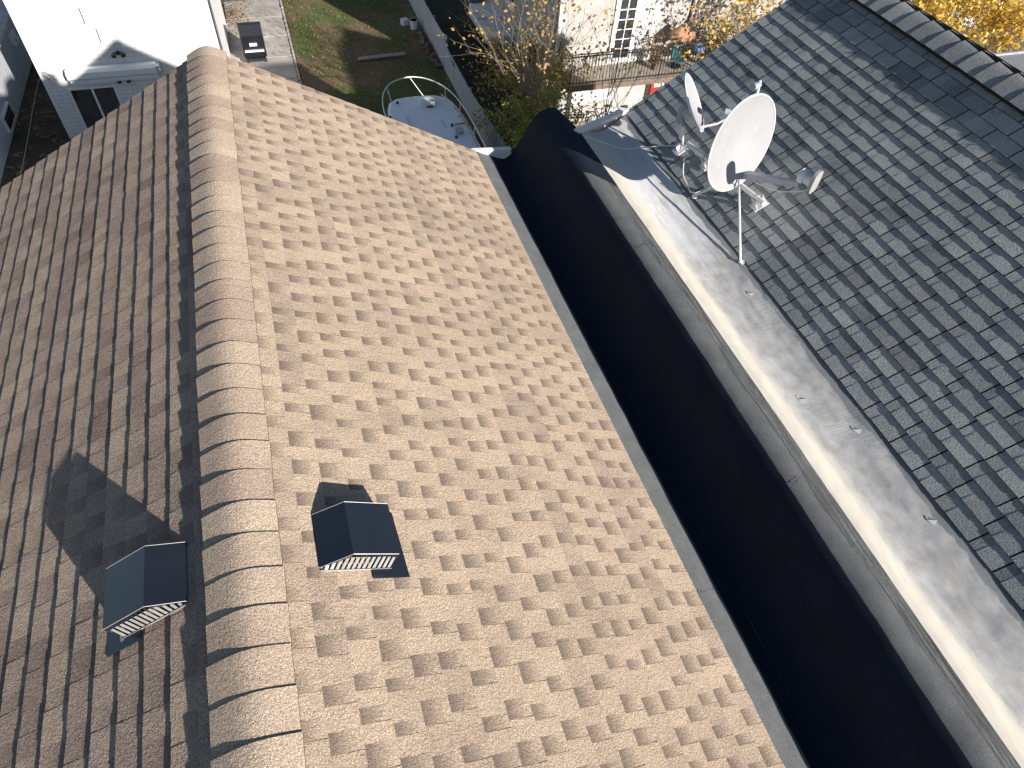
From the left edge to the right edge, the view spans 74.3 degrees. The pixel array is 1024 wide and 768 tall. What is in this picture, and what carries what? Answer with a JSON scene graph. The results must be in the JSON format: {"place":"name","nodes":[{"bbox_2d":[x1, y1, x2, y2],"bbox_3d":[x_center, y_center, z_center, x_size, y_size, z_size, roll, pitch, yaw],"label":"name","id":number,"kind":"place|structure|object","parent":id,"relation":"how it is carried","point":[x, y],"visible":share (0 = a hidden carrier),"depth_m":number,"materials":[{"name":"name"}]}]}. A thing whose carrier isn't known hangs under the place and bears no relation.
{"place":"outdoors","nodes":[
{"label":"outdoors","id":0,"kind":"place"},
{"bbox_2d":[0,0,31,182],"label":"grey sided building","id":1,"kind":"structure","parent":0,"point":[15,62],"depth_m":27.07,"materials":[{"name":"grey plastic"}]},
{"bbox_2d":[0,101,15,132],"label":"basement window","id":2,"kind":"structure","parent":1,"relation":"in","point":[7,117],"depth_m":25.75,"materials":[{"name":"black glass"}]},
{"bbox_2d":[0,62,70,188],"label":"soil strip","id":3,"kind":"object","parent":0,"point":[47,146],"visible":0.24,"depth_m":26.35,"materials":[{"name":"brown soil"}]},
{"bbox_2d":[20,76,39,174],"bbox_3d":[-18.982,-10.286,26.631,0.075,0.049,10.502,-13,52,-14],"label":"garden hose","id":4,"kind":"object","parent":3,"relation":"on","point":[29,126],"visible":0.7,"depth_m":26.44,"materials":[{"name":"black rubber"}]},
{"bbox_2d":[5,67,65,175],"bbox_3d":[-18.625,-10.559,26.909,2.000,0.076,13.027,-12,52,-14],"label":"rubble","id":5,"kind":"object","parent":3,"relation":"on","point":[34,128],"visible":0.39,"depth_m":26.25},
{"bbox_2d":[71,0,298,139],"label":"concrete path","id":6,"kind":"structure","parent":0,"point":[279,57],"depth_m":32.52,"materials":[{"name":"grey concrete"}]},
{"bbox_2d":[221,0,268,46],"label":"leaf pile","id":7,"kind":"object","parent":6,"relation":"on","point":[233,12],"visible":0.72,"depth_m":33.47,"materials":[{"name":"brown plant"}]},
{"bbox_2d":[237,21,267,62],"bbox_3d":[-11.633,-15.336,30.325,0.980,1.618,0.789,-12,52,-14],"label":"barbecue grill","id":8,"kind":"object","parent":6,"relation":"on","point":[252,41],"visible":1,"depth_m":30.05,"materials":[{"name":"metal"}]},
{"bbox_2d":[282,0,484,147],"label":"lawn","id":9,"kind":"structure","parent":0,"point":[324,20],"depth_m":31.99,"materials":[{"name":"green plant"}]},
{"bbox_2d":[284,0,461,115],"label":"fallen leaves","id":10,"kind":"object","parent":9,"relation":"on","point":[363,50],"visible":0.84,"depth_m":32.19,"materials":[{"name":"yellow plant"}]},
{"bbox_2d":[357,52,405,60],"bbox_3d":[-6.122,-15.402,31.740,2.300,0.070,0.240,-15,53,-16],"label":"wooden plank","id":11,"kind":"object","parent":9,"relation":"on","point":[381,56],"visible":1,"depth_m":31.69,"materials":[{"name":"grey wood"}]},
{"bbox_2d":[400,17,408,25],"bbox_3d":[-5.419,-18.255,34.057,0.360,0.290,0.320,-32,59,-27],"label":"storage box","id":12,"kind":"object","parent":9,"relation":"on","point":[404,21],"visible":0.99,"depth_m":33.97,"materials":[{"name":"white plastic"}]},
{"bbox_2d":[409,17,417,29],"bbox_3d":[-4.907,-18.045,33.740,0.435,0.568,0.418,-12,52,-14],"label":"bucket","id":13,"kind":"object","parent":9,"relation":"on","point":[413,23],"visible":1,"depth_m":33.67,"materials":[{"name":"white plastic"}]},
{"bbox_2d":[424,42,429,49],"bbox_3d":[-4.086,-16.321,32.613,0.230,0.232,0.427,8,53,5],"label":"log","id":14,"kind":"object","parent":9,"relation":"on","point":[427,45],"visible":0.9,"depth_m":32.51,"materials":[{"name":"brown wood"}]},
{"bbox_2d":[429,57,438,62],"bbox_3d":[-3.656,-15.200,31.716,0.415,0.232,0.239,24,56,10],"label":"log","id":15,"kind":"object","parent":9,"relation":"on","point":[433,59],"visible":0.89,"depth_m":31.64,"materials":[{"name":"brown wood"}]},
{"bbox_2d":[382,76,486,148],"bbox_3d":[-2.708,-8.010,24.453,3.030,2.392,8.274,-12,52,-14],"label":"motor boat","id":16,"kind":"object","parent":9,"relation":"on","point":[435,115],"visible":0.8,"depth_m":25.22,"materials":[{"name":"white plastic"}]},
{"bbox_2d":[434,62,442,67],"bbox_3d":[-3.427,-14.836,31.429,0.387,0.232,0.229,-2,49,-2],"label":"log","id":17,"kind":"object","parent":9,"relation":"on","point":[437,65],"visible":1,"depth_m":31.35,"materials":[{"name":"wood"}]},
{"bbox_2d":[0,46,784,767],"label":"shingled house","id":18,"kind":"structure","parent":0,"point":[252,318],"depth_m":3.92,"materials":[{"name":"brown"}]},
{"bbox_2d":[102,542,187,657],"bbox_3d":[-1.682,0.966,3.103,0.404,0.266,0.384,-12,52,-14],"label":"roof vent","id":19,"kind":"object","parent":18,"relation":"on","point":[140,582],"visible":1,"depth_m":3.04,"materials":[{"name":"black metal"}]},
{"bbox_2d":[312,501,409,578],"bbox_3d":[-0.752,0.783,3.348,0.404,0.266,0.375,-12,52,-14],"label":"roof vent","id":20,"kind":"object","parent":18,"relation":"on","point":[344,530],"visible":1,"depth_m":3.30,"materials":[{"name":"black metal"}]},
{"bbox_2d":[425,0,529,151],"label":"side yard","id":21,"kind":"structure","parent":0,"point":[442,11],"depth_m":32.76,"materials":[{"name":"soil"}]},
{"bbox_2d":[573,120,593,125],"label":"patio","id":22,"kind":"structure","parent":0,"point":[581,123],"depth_m":29.18,"materials":[{"name":"concrete"}]},
{"bbox_2d":[597,102,627,117],"bbox_3d":[4.489,-11.412,28.750,1.744,1.025,0.568,-1,50,-5],"label":"bicycle","id":23,"kind":"object","parent":22,"relation":"on","point":[624,106],"visible":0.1,"depth_m":28.43,"materials":[{"name":"metal"}]},
{"bbox_2d":[587,108,603,122],"bbox_3d":[4.024,-11.034,28.399,1.740,1.024,0.567,17,51,10],"label":"bicycle","id":24,"kind":"object","parent":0,"point":[601,113],"visible":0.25,"depth_m":28.38,"materials":[{"name":"metal"}]},
{"bbox_2d":[220,0,1023,105],"bbox_3d":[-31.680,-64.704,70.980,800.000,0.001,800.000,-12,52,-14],"label":"ground","id":25,"kind":"structure","parent":0,"point":[1020,43],"depth_m":36.85,"materials":[{"name":"plant"}]},
{"bbox_2d":[3,0,229,137],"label":"white house","id":26,"kind":"structure","parent":25,"relation":"on","point":[93,61],"depth_m":24.41,"materials":[{"name":"white paint"}]},
{"bbox_2d":[67,84,121,128],"bbox_3d":[-15.675,-10.432,25.776,1.600,1.850,0.100,-12,52,-14],"label":"patio door","id":27,"kind":"structure","parent":26,"relation":"in","point":[92,104],"depth_m":25.51,"materials":[{"name":"glass"}]},
{"bbox_2d":[279,0,301,84],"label":"path edging","id":28,"kind":"object","parent":25,"relation":"on","point":[292,50],"visible":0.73,"depth_m":32.12,"materials":[{"name":"concrete"}]},
{"bbox_2d":[409,0,445,67],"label":"wooden fence","id":29,"kind":"object","parent":25,"relation":"on","point":[426,19],"visible":0.94,"depth_m":32.51,"materials":[{"name":"grey wood"}]},
{"bbox_2d":[443,37,454,86],"bbox_3d":[-2.792,-14.523,30.483,0.166,1.524,1.800,-12,52,-14],"label":"wooden fence","id":30,"kind":"object","parent":25,"relation":"on","point":[448,64],"visible":0.89,"depth_m":30.46,"materials":[{"name":"grey wood"}]},
{"bbox_2d":[454,62,511,154],"bbox_3d":[-0.776,-9.726,26.377,0.166,1.948,11.350,-12,52,-14],"label":"wooden fence","id":31,"kind":"object","parent":25,"relation":"on","point":[470,103],"visible":0.41,"depth_m":27.92,"materials":[{"name":"grey wood"}]},
{"bbox_2d":[458,57,591,152],"bbox_3d":[0.697,-9.034,24.406,4.304,4.298,4.588,-31,59,-26],"label":"tree","id":32,"kind":"object","parent":25,"relation":"on","point":[515,135],"visible":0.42,"depth_m":23.91,"materials":[{"name":"green plant"}]},
{"bbox_2d":[462,3,610,133],"bbox_3d":[0.815,-11.560,25.924,5.430,5.193,4.335,8,50,2],"label":"tree","id":33,"kind":"object","parent":25,"relation":"on","point":[513,79],"visible":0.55,"depth_m":25.33,"materials":[{"name":"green plant"}]},
{"bbox_2d":[437,0,647,118],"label":"tree","id":34,"kind":"object","parent":25,"relation":"on","point":[545,64],"visible":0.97,"depth_m":23.00,"materials":[{"name":"yellow plant"}]},
{"bbox_2d":[469,0,786,121],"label":"stucco house","id":35,"kind":"structure","parent":25,"relation":"on","point":[649,8],"depth_m":27.15,"materials":[{"name":"white paint"}]},
{"bbox_2d":[505,0,515,12],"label":"side window","id":36,"kind":"structure","parent":35,"relation":"in","point":[511,1],"depth_m":30.16,"materials":[{"name":"white glass"}]},
{"bbox_2d":[525,34,538,75],"bbox_3d":[0.845,-14.125,29.049,0.100,1.360,1.460,-12,52,-14],"label":"side window","id":37,"kind":"structure","parent":35,"relation":"in","point":[529,35],"depth_m":29.00,"materials":[{"name":"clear glass"}]},
{"bbox_2d":[571,88,613,102],"bbox_3d":[3.416,-12.318,28.290,1.900,0.900,0.050,-12,52,-14],"label":"window","id":38,"kind":"structure","parent":35,"relation":"in","point":[600,92],"depth_m":28.46,"materials":[{"name":"white glass"}]},
{"bbox_2d":[607,0,660,63],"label":"french door","id":39,"kind":"structure","parent":35,"relation":"in","point":[647,7],"depth_m":26.71,"materials":[{"name":"white glass"}]},
{"bbox_2d":[648,82,667,95],"bbox_3d":[6.441,-12.689,29.346,1.200,2.000,0.070,-12,52,-14],"label":"red door","id":40,"kind":"structure","parent":35,"relation":"in","point":[651,88],"depth_m":29.07,"materials":[{"name":"paint"}]},
{"bbox_2d":[642,32,679,69],"bbox_3d":[5.918,-13.178,26.969,1.717,1.415,1.554,16,51,9],"label":"potted shrub","id":41,"kind":"object","parent":35,"relation":"on","point":[658,53],"visible":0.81,"depth_m":27.04,"materials":[{"name":"green plant"}]},
{"bbox_2d":[669,44,684,71],"bbox_3d":[6.703,-13.126,27.287,0.440,0.950,0.470,-12,52,-14],"label":"plastic chair","id":42,"kind":"object","parent":35,"relation":"on","point":[676,55],"visible":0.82,"depth_m":27.27,"materials":[{"name":"teal plastic"}]},
{"bbox_2d":[668,22,695,68],"bbox_3d":[6.758,-13.682,27.232,1.072,1.750,0.720,-12,52,-14],"label":"patio umbrella","id":43,"kind":"object","parent":35,"relation":"on","point":[681,34],"visible":0.84,"depth_m":26.71,"materials":[{"name":"orange fabric"}]},
{"bbox_2d":[685,40,704,65],"bbox_3d":[7.451,-13.318,27.368,0.670,1.164,0.632,-12,52,-14],"label":"kettle grill","id":44,"kind":"object","parent":35,"relation":"on","point":[694,51],"visible":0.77,"depth_m":26.98,"materials":[{"name":"metal"}]},
{"bbox_2d":[684,11,739,60],"bbox_3d":[8.035,-13.974,27.347,2.849,2.094,2.394,-12,52,-14],"label":"potted shrub","id":45,"kind":"object","parent":35,"relation":"on","point":[703,39],"visible":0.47,"depth_m":27.22,"materials":[{"name":"yellow plant"}]},
{"bbox_2d":[708,1,760,45],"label":"potted shrub","id":46,"kind":"object","parent":35,"relation":"on","point":[735,30],"visible":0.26,"depth_m":27.38,"materials":[{"name":"yellow plant"}]},
{"bbox_2d":[471,107,1020,767],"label":"parapet wall","id":47,"kind":"structure","parent":25,"relation":"on","point":[837,657],"depth_m":4.73,"materials":[{"name":"rubber"}]},
{"bbox_2d":[674,0,917,59],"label":"tree","id":48,"kind":"object","parent":25,"relation":"on","point":[747,3],"visible":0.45,"depth_m":25.34,"materials":[{"name":"yellow plant"}]},
{"bbox_2d":[574,0,1023,767],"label":"slate roof house","id":49,"kind":"structure","parent":25,"relation":"on","point":[862,306],"depth_m":5.59,"materials":[{"name":"grey"}]},
{"bbox_2d":[584,136,684,148],"bbox_3d":[1.302,-2.594,7.268,1.078,0.236,0.224,7,50,1],"label":"coaxial cable","id":50,"kind":"object","parent":49,"relation":"on","point":[629,148],"visible":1,"depth_m":7.33,"materials":[{"name":"black rubber"}]},
{"bbox_2d":[682,146,711,192],"bbox_3d":[1.880,-2.144,6.897,0.217,0.236,0.772,-15,53,-16],"label":"coaxial cable","id":51,"kind":"object","parent":49,"relation":"on","point":[684,178],"visible":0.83,"depth_m":6.97,"materials":[{"name":"white plastic"}]},
{"bbox_2d":[672,73,731,155],"bbox_3d":[1.935,-2.786,6.997,0.559,0.796,0.456,-12,52,-14],"label":"satellite dish","id":52,"kind":"object","parent":49,"relation":"attached to","point":[691,106],"visible":0.98,"depth_m":6.98,"materials":[{"name":"paint"}]},
{"bbox_2d":[685,80,823,264],"bbox_3d":[2.071,-2.140,6.290,0.886,1.289,1.646,-12,52,-14],"label":"satellite dish","id":53,"kind":"object","parent":49,"relation":"attached to","point":[739,146],"visible":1,"depth_m":6.23,"materials":[{"name":"paint"}]},
{"bbox_2d":[911,0,1009,26],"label":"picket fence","id":54,"kind":"object","parent":25,"relation":"on","point":[965,18],"visible":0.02,"depth_m":37.81,"materials":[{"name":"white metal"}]},
{"bbox_2d":[908,0,1019,46],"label":"tree","id":55,"kind":"object","parent":25,"relation":"on","point":[939,11],"visible":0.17,"depth_m":25.75,"materials":[{"name":"yellow plant"}]},
{"bbox_2d":[915,0,1023,52],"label":"tree","id":56,"kind":"object","parent":25,"relation":"on","point":[1005,11],"visible":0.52,"depth_m":28.50,"materials":[{"name":"yellow plant"}]},
{"bbox_2d":[994,50,1023,72],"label":"flat roof building","id":57,"kind":"structure","parent":25,"relation":"on","point":[1015,59],"depth_m":11.68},
{"bbox_2d":[568,0,691,118],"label":"tree","id":58,"kind":"object","parent":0,"point":[625,64],"visible":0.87,"depth_m":23.83,"materials":[{"name":"yellow plant"}]}
]}

